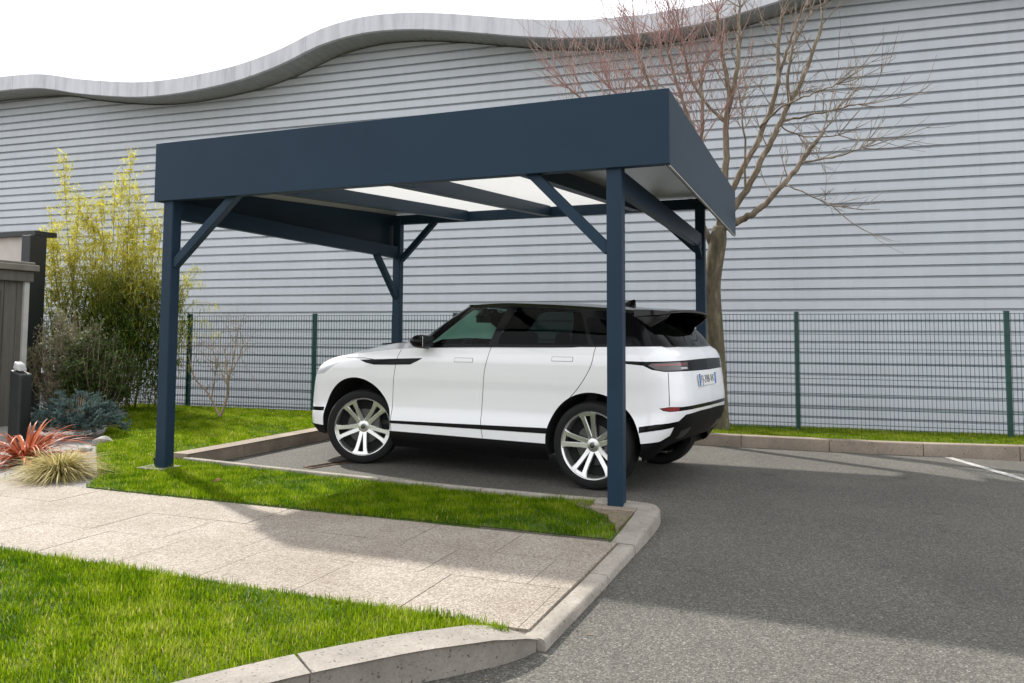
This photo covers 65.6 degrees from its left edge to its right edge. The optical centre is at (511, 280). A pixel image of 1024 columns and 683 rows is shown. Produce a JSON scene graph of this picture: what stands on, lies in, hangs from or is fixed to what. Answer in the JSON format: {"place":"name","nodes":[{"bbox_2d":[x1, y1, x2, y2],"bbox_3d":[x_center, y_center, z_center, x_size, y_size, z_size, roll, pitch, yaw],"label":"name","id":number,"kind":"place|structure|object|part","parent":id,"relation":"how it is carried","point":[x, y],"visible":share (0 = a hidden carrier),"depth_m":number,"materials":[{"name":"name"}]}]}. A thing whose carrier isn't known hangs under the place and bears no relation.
{"place":"outdoors","nodes":[
{"label":"outdoors","id":0,"kind":"place"},
{"bbox_2d":[0,401,127,487],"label":"gravel bed","id":1,"kind":"object","parent":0,"point":[82,483],"visible":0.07,"depth_m":8.80,"materials":[{"name":"beige gravel"}]},
{"bbox_2d":[7,362,31,441],"bbox_3d":[-5.912,1.454,9.555,0.190,0.952,0.160,-1,-4,22],"label":"bollard lamp","id":2,"kind":"object","parent":1,"relation":"on","point":[19,415],"visible":0.87,"depth_m":9.49,"materials":[{"name":"grey metal"}]},
{"bbox_2d":[0,260,39,426],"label":"garden shed","id":3,"kind":"structure","parent":1,"relation":"on","point":[16,278],"depth_m":11.10,"materials":[{"name":"wood"}]},
{"bbox_2d":[0,230,56,411],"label":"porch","id":4,"kind":"object","parent":1,"relation":"on","point":[26,246],"visible":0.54,"depth_m":13.09,"materials":[{"name":"grey metal"}]},
{"bbox_2d":[0,418,112,470],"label":"red flax","id":5,"kind":"object","parent":1,"relation":"on","point":[21,450],"visible":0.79,"depth_m":7.95,"materials":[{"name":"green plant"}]},
{"bbox_2d":[1,444,120,486],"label":"grass tuft","id":6,"kind":"object","parent":1,"relation":"on","point":[57,466],"visible":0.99,"depth_m":7.03,"materials":[{"name":"plant"}]},
{"bbox_2d":[26,302,117,403],"bbox_3d":[-6.635,1.187,11.883,1.623,1.780,1.280,-1,-4,22],"label":"shrub","id":7,"kind":"object","parent":1,"relation":"on","point":[47,384],"visible":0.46,"depth_m":11.71,"materials":[{"name":"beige plant"}]},
{"bbox_2d":[76,446,92,451],"bbox_3d":[-4.701,1.857,8.745,0.164,0.068,0.201,-3,-5,39],"label":"garden stone","id":8,"kind":"object","parent":1,"relation":"on","point":[89,448],"visible":0.62,"depth_m":8.70,"materials":[{"name":"beige stone"}]},
{"bbox_2d":[53,320,141,409],"bbox_3d":[-6.023,1.315,11.558,1.175,1.487,1.328,3,-4,-31],"label":"shrub","id":9,"kind":"object","parent":1,"relation":"on","point":[109,385],"visible":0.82,"depth_m":11.37,"materials":[{"name":"green plant"}]},
{"bbox_2d":[91,436,113,445],"bbox_3d":[-4.785,1.870,9.293,0.226,0.108,0.285,0,-4,-3],"label":"garden stone","id":10,"kind":"object","parent":1,"relation":"on","point":[102,438],"visible":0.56,"depth_m":9.20,"materials":[{"name":"beige stone"}]},
{"bbox_2d":[36,143,221,411],"bbox_3d":[-6.733,-0.118,13.586,4.659,4.608,2.056,-1,-4,22],"label":"bamboo","id":11,"kind":"object","parent":1,"relation":"on","point":[112,307],"visible":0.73,"depth_m":13.47,"materials":[{"name":"green plant"}]},
{"bbox_2d":[94,402,314,473],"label":"lawn grass","id":12,"kind":"structure","parent":0,"point":[213,431],"depth_m":10.57,"materials":[{"name":"green plant"}]},
{"bbox_2d":[119,403,310,410],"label":"ground","id":13,"kind":"structure","parent":0,"point":[236,407],"depth_m":19.78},
{"bbox_2d":[0,0,1023,435],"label":"warehouse","id":14,"kind":"structure","parent":13,"relation":"on","point":[948,216],"depth_m":16.78,"materials":[{"name":"grey metal"}]},
{"bbox_2d":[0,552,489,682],"bbox_3d":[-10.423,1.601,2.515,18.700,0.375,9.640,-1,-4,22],"label":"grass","id":15,"kind":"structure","parent":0,"point":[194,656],"depth_m":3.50,"materials":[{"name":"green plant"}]},
{"bbox_2d":[0,544,509,682],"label":"front lawn grass","id":16,"kind":"structure","parent":0,"point":[147,607],"depth_m":3.51,"materials":[{"name":"green plant"}]},
{"bbox_2d":[0,479,616,631],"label":"footpath","id":17,"kind":"structure","parent":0,"point":[523,582],"depth_m":4.82,"materials":[{"name":"concrete"}]},
{"bbox_2d":[173,625,538,682],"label":"curb","id":18,"kind":"structure","parent":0,"point":[424,656],"depth_m":3.11,"materials":[{"name":"concrete"}]},
{"bbox_2d":[86,406,628,541],"bbox_3d":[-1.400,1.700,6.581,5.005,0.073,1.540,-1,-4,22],"label":"lawn grass","id":19,"kind":"structure","parent":0,"point":[196,473],"depth_m":6.24,"materials":[{"name":"green plant"}]},
{"bbox_2d":[27,388,132,432],"bbox_3d":[-5.449,1.617,9.971,1.394,0.562,1.188,-1,-4,22],"label":"dwarf spruce","id":20,"kind":"object","parent":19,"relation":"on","point":[85,415],"visible":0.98,"depth_m":9.75,"materials":[{"name":"teal plant"}]},
{"bbox_2d":[177,304,269,416],"bbox_3d":[-4.538,1.208,12.181,1.759,1.789,0.921,-1,-4,22],"label":"bare shrub","id":21,"kind":"object","parent":19,"relation":"on","point":[227,384],"visible":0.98,"depth_m":12.12,"materials":[{"name":"beige plant"}]},
{"bbox_2d":[136,88,735,514],"bbox_3d":[-0.355,0.337,8.788,5.027,3.140,4.628,-1,-4,22],"label":"carport","id":22,"kind":"object","parent":19,"relation":"on","point":[372,186],"visible":0.91,"depth_m":7.17,"materials":[{"name":"metal"}]},
{"bbox_2d":[574,500,632,532],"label":"island earth","id":23,"kind":"structure","parent":19,"relation":"on","point":[613,515],"depth_m":5.63,"materials":[{"name":"brown soil"}]},
{"bbox_2d":[0,0,718,81],"label":"sky","id":24,"kind":"structure","parent":0,"point":[99,40],"materials":[{"name":"white"}]},
{"bbox_2d":[513,545,616,633],"bbox_3d":[-8.357,1.919,7.667,18.750,0.248,1.640,-1,-4,22],"label":"path bed","id":25,"kind":"object","parent":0,"point":[522,632],"visible":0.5,"depth_m":4.08,"materials":[{"name":"grey concrete"}]},
{"bbox_2d":[224,439,1023,682],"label":"asphalt yard","id":26,"kind":"structure","parent":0,"point":[844,567],"depth_m":4.64,"materials":[{"name":"grey asphalt"}]},
{"bbox_2d":[174,427,328,460],"bbox_3d":[-2.648,1.994,9.820,0.251,0.240,3.833,-1,-4,22],"label":"curb","id":27,"kind":"object","parent":26,"relation":"on","point":[231,450],"visible":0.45,"depth_m":8.96,"materials":[{"name":"concrete"}]},
{"bbox_2d":[303,459,351,468],"bbox_3d":[-1.883,1.911,8.283,0.138,0.012,0.620,-3,-5,36],"label":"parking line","id":28,"kind":"object","parent":26,"relation":"on","point":[328,464],"visible":0.91,"depth_m":8.23,"materials":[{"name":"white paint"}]},
{"bbox_2d":[184,457,598,500],"bbox_3d":[-1.319,1.829,7.025,4.412,0.208,0.118,-2,-4,26],"label":"kerb bay edging","id":29,"kind":"object","parent":26,"relation":"on","point":[407,482],"visible":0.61,"depth_m":6.85,"materials":[{"name":"concrete"}]},
{"bbox_2d":[225,500,608,541],"bbox_3d":[-0.819,1.719,5.594,3.080,0.100,0.018,-1,-4,22],"label":"path edging board","id":30,"kind":"object","parent":26,"relation":"on","point":[548,534],"visible":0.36,"depth_m":5.20,"materials":[{"name":"grey concrete"}]},
{"bbox_2d":[312,300,724,489],"bbox_3d":[-0.048,1.083,8.533,4.420,1.710,2.267,-2,-4,30],"label":"car","id":31,"kind":"object","parent":26,"relation":"on","point":[529,381],"visible":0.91,"depth_m":7.48,"materials":[{"name":"white paint"}]},
{"bbox_3d":[-0.722,1.071,7.875,1.167,0.839,0.070,-2,-4,30],"label":"door","id":32,"kind":"part","parent":31,"relation":"part of","materials":[{"name":"white paint"}]},
{"bbox_3d":[0.219,1.033,7.322,1.175,0.850,0.073,-2,-4,30],"label":"door","id":33,"kind":"part","parent":31,"relation":"part of","materials":[{"name":"white paint"}]},
{"bbox_3d":[0.319,0.424,7.447,0.950,0.354,0.176,-2,-4,30],"label":"side window","id":34,"kind":"part","parent":31,"relation":"part of","materials":[{"name":"black glass"}]},
{"bbox_3d":[0.856,0.449,7.115,0.470,0.252,0.127,-2,-4,30],"label":"side window","id":35,"kind":"part","parent":31,"relation":"part of","materials":[{"name":"black glass"}]},
{"bbox_3d":[1.414,0.464,7.283,0.290,0.262,0.768,-2,-5,35],"label":"rear window","id":36,"kind":"part","parent":31,"relation":"part of","materials":[{"name":"black glass"}]},
{"bbox_3d":[1.790,0.508,7.922,0.290,0.262,0.768,-2,-4,25],"label":"rear window","id":37,"kind":"part","parent":31,"relation":"part of","materials":[{"name":"black glass"}]},
{"bbox_2d":[525,544,634,651],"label":"curb","id":38,"kind":"structure","parent":26,"relation":"on","point":[554,624],"depth_m":3.98,"materials":[{"name":"concrete"}]},
{"bbox_2d":[594,497,660,554],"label":"kerb island","id":39,"kind":"structure","parent":26,"relation":"on","point":[639,530],"depth_m":5.39,"materials":[{"name":"concrete"}]},
{"bbox_2d":[693,433,1023,461],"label":"curb","id":40,"kind":"structure","parent":26,"relation":"on","point":[1006,452],"depth_m":9.20,"materials":[{"name":"concrete"}]},
{"bbox_2d":[945,457,1023,479],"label":"bay marking","id":41,"kind":"object","parent":26,"relation":"on","point":[993,470],"visible":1,"depth_m":8.19,"materials":[{"name":"paint"}]},
{"bbox_2d":[710,424,1023,444],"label":"lawn soil rear","id":42,"kind":"structure","parent":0,"point":[879,436],"depth_m":10.16,"materials":[{"name":"green plant"}]},
{"bbox_2d":[41,311,1023,437],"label":"fence","id":43,"kind":"object","parent":42,"relation":"on","point":[1009,382],"visible":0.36,"depth_m":10.85,"materials":[{"name":"metal"}]},
{"bbox_2d":[519,0,956,430],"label":"bare tree","id":44,"kind":"object","parent":42,"relation":"on","point":[716,239],"visible":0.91,"depth_m":10.92,"materials":[{"name":"brown plant"}]}
]}

